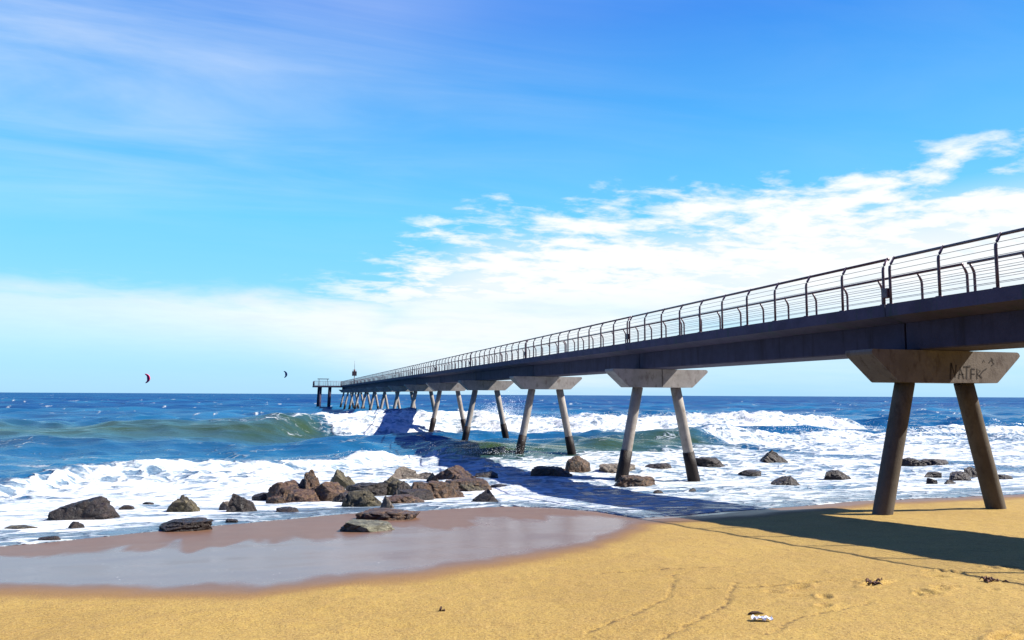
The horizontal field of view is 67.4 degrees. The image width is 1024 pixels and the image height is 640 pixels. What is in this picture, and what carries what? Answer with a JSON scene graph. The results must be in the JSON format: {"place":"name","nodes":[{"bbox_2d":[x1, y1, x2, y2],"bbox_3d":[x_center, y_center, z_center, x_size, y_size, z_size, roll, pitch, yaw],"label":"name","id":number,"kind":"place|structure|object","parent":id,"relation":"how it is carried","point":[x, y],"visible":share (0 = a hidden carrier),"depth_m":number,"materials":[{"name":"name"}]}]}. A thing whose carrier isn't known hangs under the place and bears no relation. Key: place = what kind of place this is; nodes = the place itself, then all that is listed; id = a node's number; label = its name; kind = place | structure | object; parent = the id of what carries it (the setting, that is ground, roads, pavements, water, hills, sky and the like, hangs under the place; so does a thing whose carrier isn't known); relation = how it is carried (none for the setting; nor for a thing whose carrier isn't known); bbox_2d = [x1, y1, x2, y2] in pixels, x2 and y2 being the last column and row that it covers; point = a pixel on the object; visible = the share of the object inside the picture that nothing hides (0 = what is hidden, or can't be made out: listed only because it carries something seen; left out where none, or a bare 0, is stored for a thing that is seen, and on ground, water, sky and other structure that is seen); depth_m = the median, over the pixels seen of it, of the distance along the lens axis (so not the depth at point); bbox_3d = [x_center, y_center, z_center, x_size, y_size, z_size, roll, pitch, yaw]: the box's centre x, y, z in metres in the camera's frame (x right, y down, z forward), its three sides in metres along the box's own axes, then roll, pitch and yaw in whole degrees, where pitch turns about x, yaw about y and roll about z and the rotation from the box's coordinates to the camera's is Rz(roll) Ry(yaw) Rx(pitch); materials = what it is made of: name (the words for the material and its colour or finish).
{"place":"outdoors","nodes":[
{"label":"outdoors","id":0,"kind":"place"},
{"bbox_2d":[0,494,1023,639],"bbox_3d":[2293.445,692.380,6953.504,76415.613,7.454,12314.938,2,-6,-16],"label":"beach","id":1,"kind":"structure","parent":0,"point":[544,573],"depth_m":10.22,"materials":[{"name":"beige sand"}]},
{"bbox_2d":[5,525,36,528],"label":"rock","id":2,"kind":"object","parent":1,"relation":"on","point":[19,527],"visible":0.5,"depth_m":17.05,"materials":[{"name":"grey stone"}]},
{"bbox_2d":[38,536,60,539],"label":"rock","id":3,"kind":"object","parent":1,"relation":"on","point":[50,538],"visible":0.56,"depth_m":15.12,"materials":[{"name":"grey stone"}]},
{"bbox_2d":[68,521,84,528],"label":"rock","id":4,"kind":"object","parent":1,"relation":"on","point":[73,524],"visible":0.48,"depth_m":17.07,"materials":[{"name":"grey stone"}]},
{"bbox_2d":[47,496,119,520],"bbox_3d":[-10.761,5.018,19.334,1.832,1.155,0.962,1,-6,-4],"label":"rock","id":5,"kind":"object","parent":1,"relation":"on","point":[98,508],"visible":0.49,"depth_m":19.12,"materials":[{"name":"grey stone"}]},
{"bbox_2d":[118,505,134,509],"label":"rock","id":6,"kind":"object","parent":1,"relation":"on","point":[126,507],"visible":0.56,"depth_m":22.19,"materials":[{"name":"grey stone"}]},
{"bbox_2d":[166,495,199,511],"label":"rock","id":7,"kind":"object","parent":1,"relation":"on","point":[182,503],"visible":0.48,"depth_m":21.02,"materials":[{"name":"grey stone"}]},
{"bbox_2d":[159,517,212,531],"bbox_3d":[-7.098,4.736,16.690,0.954,0.833,0.954,5,-7,-38],"label":"rock","id":8,"kind":"object","parent":1,"relation":"on","point":[189,524],"visible":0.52,"depth_m":16.47,"materials":[{"name":"grey stone"}]},
{"bbox_2d":[219,501,228,509],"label":"rock","id":9,"kind":"object","parent":1,"relation":"on","point":[223,505],"visible":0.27,"depth_m":21.57,"materials":[{"name":"grey stone"}]},
{"bbox_2d":[225,519,237,522],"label":"rock","id":10,"kind":"object","parent":1,"relation":"on","point":[231,521],"visible":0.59,"depth_m":18.02,"materials":[{"name":"grey stone"}]},
{"bbox_2d":[226,493,256,511],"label":"rock","id":11,"kind":"object","parent":1,"relation":"on","point":[237,503],"visible":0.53,"depth_m":20.87,"materials":[{"name":"grey stone"}]},
{"bbox_2d":[252,492,266,500],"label":"rock","id":12,"kind":"object","parent":1,"relation":"on","point":[260,496],"visible":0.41,"depth_m":25.11,"materials":[{"name":"grey stone"}]},
{"bbox_2d":[266,496,286,503],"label":"rock","id":13,"kind":"object","parent":1,"relation":"on","point":[274,499],"visible":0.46,"depth_m":23.77,"materials":[{"name":"brown stone"}]},
{"bbox_2d":[267,480,301,498],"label":"rock","id":14,"kind":"object","parent":1,"relation":"on","point":[283,489],"visible":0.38,"depth_m":24.94,"materials":[{"name":"brown stone"}]},
{"bbox_2d":[276,506,298,511],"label":"rock","id":15,"kind":"object","parent":1,"relation":"on","point":[286,509],"visible":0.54,"depth_m":20.71,"materials":[{"name":"grey stone"}]},
{"bbox_2d":[285,489,319,502],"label":"rock","id":16,"kind":"object","parent":1,"relation":"on","point":[301,495],"visible":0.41,"depth_m":23.96,"materials":[{"name":"brown stone"}]},
{"bbox_2d":[299,469,319,488],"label":"rock","id":17,"kind":"object","parent":1,"relation":"on","point":[310,480],"visible":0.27,"depth_m":25.10,"materials":[{"name":"brown stone"}]},
{"bbox_2d":[310,482,348,501],"bbox_3d":[-5.901,5.864,24.767,1.682,1.293,1.119,1,-6,-6],"label":"rock","id":18,"kind":"object","parent":1,"relation":"on","point":[328,491],"visible":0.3,"depth_m":24.49,"materials":[{"name":"brown stone"}]},
{"bbox_2d":[332,493,347,501],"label":"rock","id":19,"kind":"object","parent":1,"relation":"on","point":[340,497],"visible":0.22,"depth_m":23.69,"materials":[{"name":"grey stone"}]},
{"bbox_2d":[330,469,354,488],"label":"rock","id":20,"kind":"object","parent":1,"relation":"on","point":[341,478],"visible":0.36,"depth_m":29.33,"materials":[{"name":"grey stone"}]},
{"bbox_2d":[341,490,381,506],"bbox_3d":[-4.384,5.535,22.257,1.242,1.225,0.834,1,-6,-3],"label":"rock","id":21,"kind":"object","parent":1,"relation":"on","point":[361,498],"visible":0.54,"depth_m":22.05,"materials":[{"name":"grey stone"}]},
{"bbox_2d":[346,482,387,495],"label":"rock","id":22,"kind":"object","parent":1,"relation":"on","point":[378,489],"visible":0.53,"depth_m":26.73,"materials":[{"name":"grey stone"}]},
{"bbox_2d":[340,519,394,531],"bbox_3d":[-3.087,4.667,16.359,1.254,0.758,0.914,0,-6,5],"label":"rock","id":23,"kind":"object","parent":1,"relation":"on","point":[357,525],"visible":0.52,"depth_m":16.18,"materials":[{"name":"grey stone"}]},
{"bbox_2d":[380,496,393,507],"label":"rock","id":24,"kind":"object","parent":1,"relation":"on","point":[386,503],"visible":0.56,"depth_m":21.45,"materials":[{"name":"grey stone"}]},
{"bbox_2d":[355,508,419,519],"bbox_3d":[-2.952,5.025,18.808,1.433,0.760,1.054,-2,-6,20],"label":"rock","id":25,"kind":"object","parent":1,"relation":"on","point":[383,514],"visible":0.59,"depth_m":18.50,"materials":[{"name":"brown stone"}]},
{"bbox_2d":[384,477,401,494],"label":"rock","id":26,"kind":"object","parent":1,"relation":"on","point":[393,483],"visible":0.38,"depth_m":26.99,"materials":[{"name":"grey stone"}]},
{"bbox_2d":[392,481,410,495],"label":"rock","id":27,"kind":"object","parent":1,"relation":"on","point":[403,485],"visible":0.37,"depth_m":26.09,"materials":[{"name":"grey stone"}]},
{"bbox_2d":[382,494,424,503],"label":"rock","id":28,"kind":"object","parent":1,"relation":"on","point":[401,498],"visible":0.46,"depth_m":23.00,"materials":[{"name":"brown stone"}]},
{"bbox_2d":[391,466,421,478],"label":"rock","id":29,"kind":"object","parent":1,"relation":"on","point":[403,472],"visible":0.35,"depth_m":32.01,"materials":[{"name":"grey stone"}]},
{"bbox_2d":[397,489,433,499],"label":"rock","id":30,"kind":"object","parent":1,"relation":"on","point":[424,494],"visible":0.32,"depth_m":24.37,"materials":[{"name":"grey stone"}]},
{"bbox_2d":[419,472,430,479],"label":"rock","id":31,"kind":"object","parent":1,"relation":"on","point":[425,475],"visible":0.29,"depth_m":32.09,"materials":[{"name":"grey stone"}]},
{"bbox_2d":[426,473,438,481],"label":"rock","id":32,"kind":"object","parent":1,"relation":"on","point":[432,477],"visible":0.3,"depth_m":30.41,"materials":[{"name":"grey stone"}]},
{"bbox_2d":[410,481,457,498],"bbox_3d":[-2.547,6.000,25.342,1.665,1.352,0.929,0,-6,-2],"label":"rock","id":33,"kind":"object","parent":1,"relation":"on","point":[440,489],"visible":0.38,"depth_m":25.14,"materials":[{"name":"brown stone"}]},
{"bbox_2d":[435,465,475,479],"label":"rock","id":34,"kind":"object","parent":1,"relation":"on","point":[455,472],"visible":0.41,"depth_m":32.13,"materials":[{"name":"stone"}]},
{"bbox_2d":[455,489,464,497],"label":"rock","id":35,"kind":"object","parent":1,"relation":"on","point":[460,494],"visible":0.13,"depth_m":25.47,"materials":[{"name":"stone"}]},
{"bbox_2d":[445,477,491,491],"bbox_3d":[-1.592,6.384,28.090,1.881,1.160,1.255,1,-6,-5],"label":"rock","id":36,"kind":"object","parent":1,"relation":"on","point":[482,483],"visible":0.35,"depth_m":27.75,"materials":[{"name":"stone"}]},
{"bbox_2d":[460,483,482,491],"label":"rock","id":37,"kind":"object","parent":1,"relation":"on","point":[469,487],"visible":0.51,"depth_m":27.63,"materials":[{"name":"grey stone"}]},
{"bbox_2d":[471,489,497,501],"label":"rock","id":38,"kind":"object","parent":1,"relation":"on","point":[487,495],"visible":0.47,"depth_m":23.31,"materials":[{"name":"grey stone"}]},
{"bbox_2d":[475,471,497,477],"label":"rock","id":39,"kind":"object","parent":1,"relation":"on","point":[490,474],"visible":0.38,"depth_m":32.62,"materials":[{"name":"grey stone"}]},
{"bbox_2d":[491,484,507,487],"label":"rock","id":40,"kind":"object","parent":1,"relation":"on","point":[497,485],"visible":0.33,"depth_m":28.59,"materials":[{"name":"grey stone"}]},
{"bbox_2d":[530,466,571,476],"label":"rock","id":41,"kind":"object","parent":1,"relation":"on","point":[557,471],"visible":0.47,"depth_m":33.91,"materials":[{"name":"grey stone"}]},
{"bbox_2d":[565,455,590,472],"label":"rock","id":42,"kind":"object","parent":1,"relation":"on","point":[578,463],"visible":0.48,"depth_m":36.10,"materials":[{"name":"stone"}]},
{"bbox_2d":[599,463,635,473],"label":"rock","id":43,"kind":"object","parent":1,"relation":"on","point":[610,468],"visible":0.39,"depth_m":35.99,"materials":[{"name":"grey stone"}]},
{"bbox_2d":[614,475,655,486],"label":"rock","id":44,"kind":"object","parent":1,"relation":"on","point":[633,481],"visible":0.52,"depth_m":29.23,"materials":[{"name":"stone"}]},
{"bbox_2d":[645,463,671,468],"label":"rock","id":45,"kind":"object","parent":1,"relation":"on","point":[661,466],"visible":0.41,"depth_m":37.76,"materials":[{"name":"grey stone"}]},
{"bbox_2d":[312,227,1023,514],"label":"pier","id":46,"kind":"structure","parent":1,"relation":"on","point":[904,347],"depth_m":22.05,"materials":[{"name":"concrete"}]},
{"bbox_2d":[352,364,356,382],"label":"navigation beacon","id":47,"kind":"object","parent":46,"relation":"on","point":[354,373],"visible":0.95,"depth_m":198.73,"materials":[{"name":"metal"}]},
{"bbox_2d":[696,457,724,466],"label":"rock","id":48,"kind":"object","parent":1,"relation":"on","point":[708,461],"visible":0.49,"depth_m":40.96,"materials":[{"name":"grey stone"}]},
{"bbox_2d":[738,470,760,476],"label":"rock","id":49,"kind":"object","parent":1,"relation":"on","point":[749,473],"visible":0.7,"depth_m":35.61,"materials":[{"name":"grey stone"}]},
{"bbox_2d":[748,611,763,614],"bbox_3d":[2.514,3.022,7.933,0.174,0.036,0.035,2,-6,-13],"label":"driftwood","id":50,"kind":"object","parent":1,"relation":"on","point":[754,612],"visible":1,"depth_m":7.92,"materials":[{"name":"wood"}]},
{"bbox_2d":[751,615,772,620],"bbox_3d":[2.494,2.977,7.665,0.209,0.046,0.085,-1,-6,10],"label":"litter scrap","id":51,"kind":"object","parent":1,"relation":"on","point":[763,618],"visible":1,"depth_m":7.65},
{"bbox_2d":[761,450,787,462],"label":"rock","id":52,"kind":"object","parent":1,"relation":"on","point":[771,456],"visible":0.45,"depth_m":42.04,"materials":[{"name":"grey stone"}]},
{"bbox_2d":[771,476,799,485],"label":"rock","id":53,"kind":"object","parent":1,"relation":"on","point":[786,480],"visible":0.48,"depth_m":29.49,"materials":[{"name":"grey stone"}]},
{"bbox_2d":[824,470,850,479],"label":"rock","id":54,"kind":"object","parent":1,"relation":"on","point":[834,475],"visible":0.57,"depth_m":33.19,"materials":[{"name":"grey stone"}]},
{"bbox_2d":[865,578,882,584],"bbox_3d":[4.506,3.236,9.512,0.258,0.064,0.258,-1,-6,11],"label":"seaweed clump","id":55,"kind":"object","parent":1,"relation":"on","point":[870,582],"visible":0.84,"depth_m":9.48,"materials":[{"name":"brown plant"}]},
{"bbox_2d":[901,457,926,466],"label":"rock","id":56,"kind":"object","parent":1,"relation":"on","point":[907,461],"visible":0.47,"depth_m":40.37,"materials":[{"name":"grey stone"}]},
{"bbox_2d":[926,478,937,483],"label":"rock","id":57,"kind":"object","parent":1,"relation":"on","point":[930,481],"visible":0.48,"depth_m":29.34,"materials":[{"name":"grey stone"}]},
{"bbox_2d":[924,472,941,477],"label":"rock","id":58,"kind":"object","parent":1,"relation":"on","point":[933,474],"visible":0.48,"depth_m":32.73,"materials":[{"name":"grey stone"}]},
{"bbox_2d":[920,459,947,465],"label":"rock","id":59,"kind":"object","parent":1,"relation":"on","point":[930,462],"visible":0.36,"depth_m":40.50,"materials":[{"name":"grey stone"}]},
{"bbox_2d":[944,480,955,483],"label":"rock","id":60,"kind":"object","parent":1,"relation":"on","point":[949,482],"visible":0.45,"depth_m":29.18,"materials":[{"name":"grey stone"}]},
{"bbox_2d":[949,471,971,480],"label":"rock","id":61,"kind":"object","parent":1,"relation":"on","point":[959,476],"visible":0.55,"depth_m":31.37,"materials":[{"name":"grey stone"}]},
{"bbox_2d":[964,466,976,476],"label":"rock","id":62,"kind":"object","parent":1,"relation":"on","point":[970,471],"visible":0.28,"depth_m":33.24,"materials":[{"name":"grey stone"}]},
{"bbox_2d":[979,576,1009,582],"bbox_3d":[5.964,3.205,9.518,0.285,0.066,0.195,0,-6,-1],"label":"seaweed clump","id":63,"kind":"object","parent":1,"relation":"on","point":[988,579],"visible":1,"depth_m":9.48,"materials":[{"name":"brown plant"}]},
{"bbox_2d":[998,474,1012,478],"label":"rock","id":64,"kind":"object","parent":1,"relation":"on","point":[1001,476],"visible":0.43,"depth_m":32.01,"materials":[{"name":"grey stone"}]},
{"bbox_2d":[0,392,1023,545],"bbox_3d":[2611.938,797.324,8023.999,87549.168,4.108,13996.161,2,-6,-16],"label":"sea","id":65,"kind":"structure","parent":0,"point":[116,450],"depth_m":52.01,"materials":[{"name":"liquid"}]},
{"bbox_2d":[0,0,1023,396],"label":"sky","id":66,"kind":"structure","parent":0,"point":[197,196],"materials":[{"name":"blue"}]}
]}

